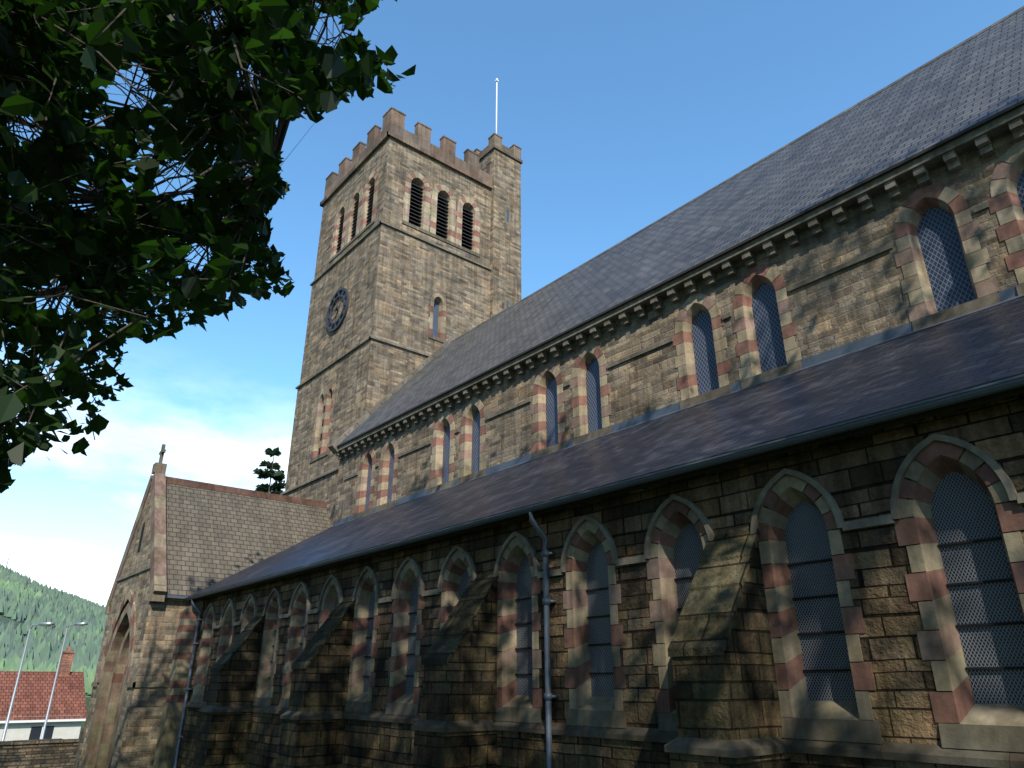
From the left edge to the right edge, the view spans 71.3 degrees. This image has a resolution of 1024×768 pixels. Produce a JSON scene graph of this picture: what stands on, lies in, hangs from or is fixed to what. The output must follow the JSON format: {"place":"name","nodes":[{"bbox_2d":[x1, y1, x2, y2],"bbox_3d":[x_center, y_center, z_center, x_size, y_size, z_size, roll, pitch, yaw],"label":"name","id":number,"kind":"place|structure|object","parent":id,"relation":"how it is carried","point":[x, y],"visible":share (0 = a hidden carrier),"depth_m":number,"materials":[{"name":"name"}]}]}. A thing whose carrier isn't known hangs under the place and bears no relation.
{"place":"outdoors","nodes":[
{"label":"outdoors","id":0,"kind":"place"},
{"bbox_2d":[0,607,90,738],"bbox_3d":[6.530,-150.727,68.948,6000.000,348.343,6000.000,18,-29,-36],"label":"ground","id":1,"kind":"structure","parent":0,"point":[4,620],"depth_m":906.22,"materials":[{"name":"green plant"}]},
{"bbox_2d":[1,622,54,740],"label":"street lamp","id":2,"kind":"object","parent":1,"relation":"on","point":[15,687],"visible":1,"depth_m":35.28,"materials":[{"name":"metal"}]},
{"bbox_2d":[0,738,78,767],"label":"boundary wall","id":3,"kind":"structure","parent":1,"relation":"on","point":[51,753],"depth_m":29.36,"materials":[{"name":"stone"}]},
{"bbox_2d":[0,647,86,740],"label":"valley house","id":4,"kind":"structure","parent":1,"relation":"on","point":[67,715],"depth_m":48.48,"materials":[{"name":"tile"}]},
{"bbox_2d":[0,564,107,693],"bbox_3d":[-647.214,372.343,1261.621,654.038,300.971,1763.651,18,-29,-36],"label":"hill plantation","id":5,"kind":"object","parent":1,"relation":"on","point":[25,597],"visible":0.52,"depth_m":911.69,"materials":[{"name":"green plant"}]},
{"bbox_2d":[41,622,87,738],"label":"street lamp","id":6,"kind":"object","parent":1,"relation":"on","point":[51,697],"visible":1,"depth_m":42.70,"materials":[{"name":"metal"}]},
{"bbox_2d":[73,488,193,767],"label":"porch walls","id":7,"kind":"structure","parent":1,"relation":"on","point":[154,646],"depth_m":24.72,"materials":[{"name":"brown stone"}]},
{"bbox_2d":[83,444,167,767],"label":"porch dressings","id":8,"kind":"structure","parent":7,"relation":"attached to","point":[115,671],"depth_m":27.11,"materials":[{"name":"brown stone"}]},
{"bbox_2d":[127,476,330,603],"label":"porch roof","id":9,"kind":"structure","parent":7,"relation":"on","point":[215,533],"depth_m":29.18,"materials":[{"name":"tile"}]},
{"bbox_2d":[0,0,381,466],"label":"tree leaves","id":10,"kind":"object","parent":1,"relation":"on","point":[91,196],"visible":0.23,"depth_m":3.52,"materials":[{"name":"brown plant"}]},
{"bbox_2d":[0,0,415,493],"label":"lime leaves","id":11,"kind":"object","parent":10,"relation":"attached to","point":[313,89],"visible":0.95,"depth_m":3.23,"materials":[{"name":"green plant"}]},
{"bbox_2d":[285,137,520,526],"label":"tower walls","id":12,"kind":"structure","parent":1,"relation":"on","point":[392,281],"depth_m":38.33,"materials":[{"name":"brown stone"}]},
{"bbox_2d":[326,287,348,331],"bbox_3d":[-9.452,-4.024,38.578,0.110,2.480,2.480,18,-29,-36],"label":"clock","id":13,"kind":"object","parent":12,"relation":"attached to","point":[343,313],"visible":1,"depth_m":38.52,"materials":[{"name":"grey metal"}]},
{"bbox_2d":[280,107,522,494],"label":"tower dressings","id":14,"kind":"structure","parent":12,"relation":"attached to","point":[418,140],"depth_m":40.45,"materials":[{"name":"brown stone"}]},
{"bbox_2d":[337,183,472,251],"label":"belfry louvres","id":15,"kind":"object","parent":12,"relation":"on","point":[356,212],"visible":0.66,"depth_m":40.51,"materials":[{"name":"wood"}]},
{"bbox_2d":[409,183,508,336],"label":"tower windows","id":16,"kind":"structure","parent":12,"relation":"in","point":[435,319],"depth_m":40.24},
{"bbox_2d":[496,78,497,133],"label":"flagpole","id":17,"kind":"object","parent":12,"relation":"on","point":[496,106],"visible":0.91,"depth_m":47.85,"materials":[{"name":"white metal"}]},
{"bbox_2d":[177,393,1023,767],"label":"aisle wall","id":18,"kind":"structure","parent":1,"relation":"on","point":[855,475],"depth_m":10.22,"materials":[{"name":"brown stone"}]},
{"bbox_2d":[152,599,203,767],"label":"aisle corner buttress","id":19,"kind":"structure","parent":18,"relation":"attached to","point":[168,733],"depth_m":24.17,"materials":[{"name":"brown stone"}]},
{"bbox_2d":[173,599,202,767],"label":"downpipe","id":20,"kind":"object","parent":18,"relation":"attached to","point":[188,689],"visible":1,"depth_m":24.14,"materials":[{"name":"metal"}]},
{"bbox_2d":[193,528,791,767],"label":"buttresses","id":21,"kind":"structure","parent":18,"relation":"attached to","point":[726,690],"depth_m":11.85,"materials":[{"name":"brown stone"}]},
{"bbox_2d":[528,512,558,767],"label":"downpipe","id":22,"kind":"object","parent":18,"relation":"attached to","point":[547,602],"visible":1,"depth_m":11.63,"materials":[{"name":"metal"}]},
{"bbox_2d":[183,374,1023,601],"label":"roof gutter","id":23,"kind":"object","parent":18,"relation":"attached to","point":[1006,389],"visible":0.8,"depth_m":9.66,"materials":[{"name":"black metal"}]},
{"bbox_2d":[186,434,1023,767],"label":"window surrounds","id":24,"kind":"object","parent":18,"relation":"attached to","point":[972,732],"depth_m":9.42,"materials":[{"name":"stone"}]},
{"bbox_2d":[188,286,1023,596],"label":"aisle roof","id":25,"kind":"structure","parent":18,"relation":"on","point":[898,366],"depth_m":12.70,"materials":[{"name":"grey tile"}]},
{"bbox_2d":[268,471,1023,704],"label":"aisle windows","id":26,"kind":"structure","parent":18,"relation":"in","point":[963,508],"depth_m":8.51,"materials":[{"name":"grey glass"}]},
{"bbox_2d":[334,131,1023,520],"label":"clerestory wall","id":27,"kind":"structure","parent":1,"relation":"on","point":[858,301],"depth_m":16.30,"materials":[{"name":"brown stone"}]},
{"bbox_2d":[328,6,1023,453],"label":"nave roof","id":28,"kind":"structure","parent":27,"relation":"on","point":[964,88],"depth_m":19.81,"materials":[{"name":"tile"}]},
{"bbox_2d":[336,105,1023,518],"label":"clerestory dressings","id":29,"kind":"structure","parent":27,"relation":"attached to","point":[926,195],"depth_m":16.59,"materials":[{"name":"brown stone"}]},
{"bbox_2d":[365,171,1023,509],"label":"clerestory glass","id":30,"kind":"object","parent":27,"relation":"in","point":[945,265],"visible":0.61,"depth_m":16.30,"materials":[{"name":"glass"}]},
{"bbox_2d":[252,447,285,494],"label":"pine","id":31,"kind":"object","parent":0,"point":[278,475],"depth_m":64.28,"materials":[{"name":"green plant"}]},
{"bbox_2d":[0,0,1023,606],"label":"sky","id":32,"kind":"structure","parent":0,"point":[621,114],"materials":[{"name":"blue"}]}
]}

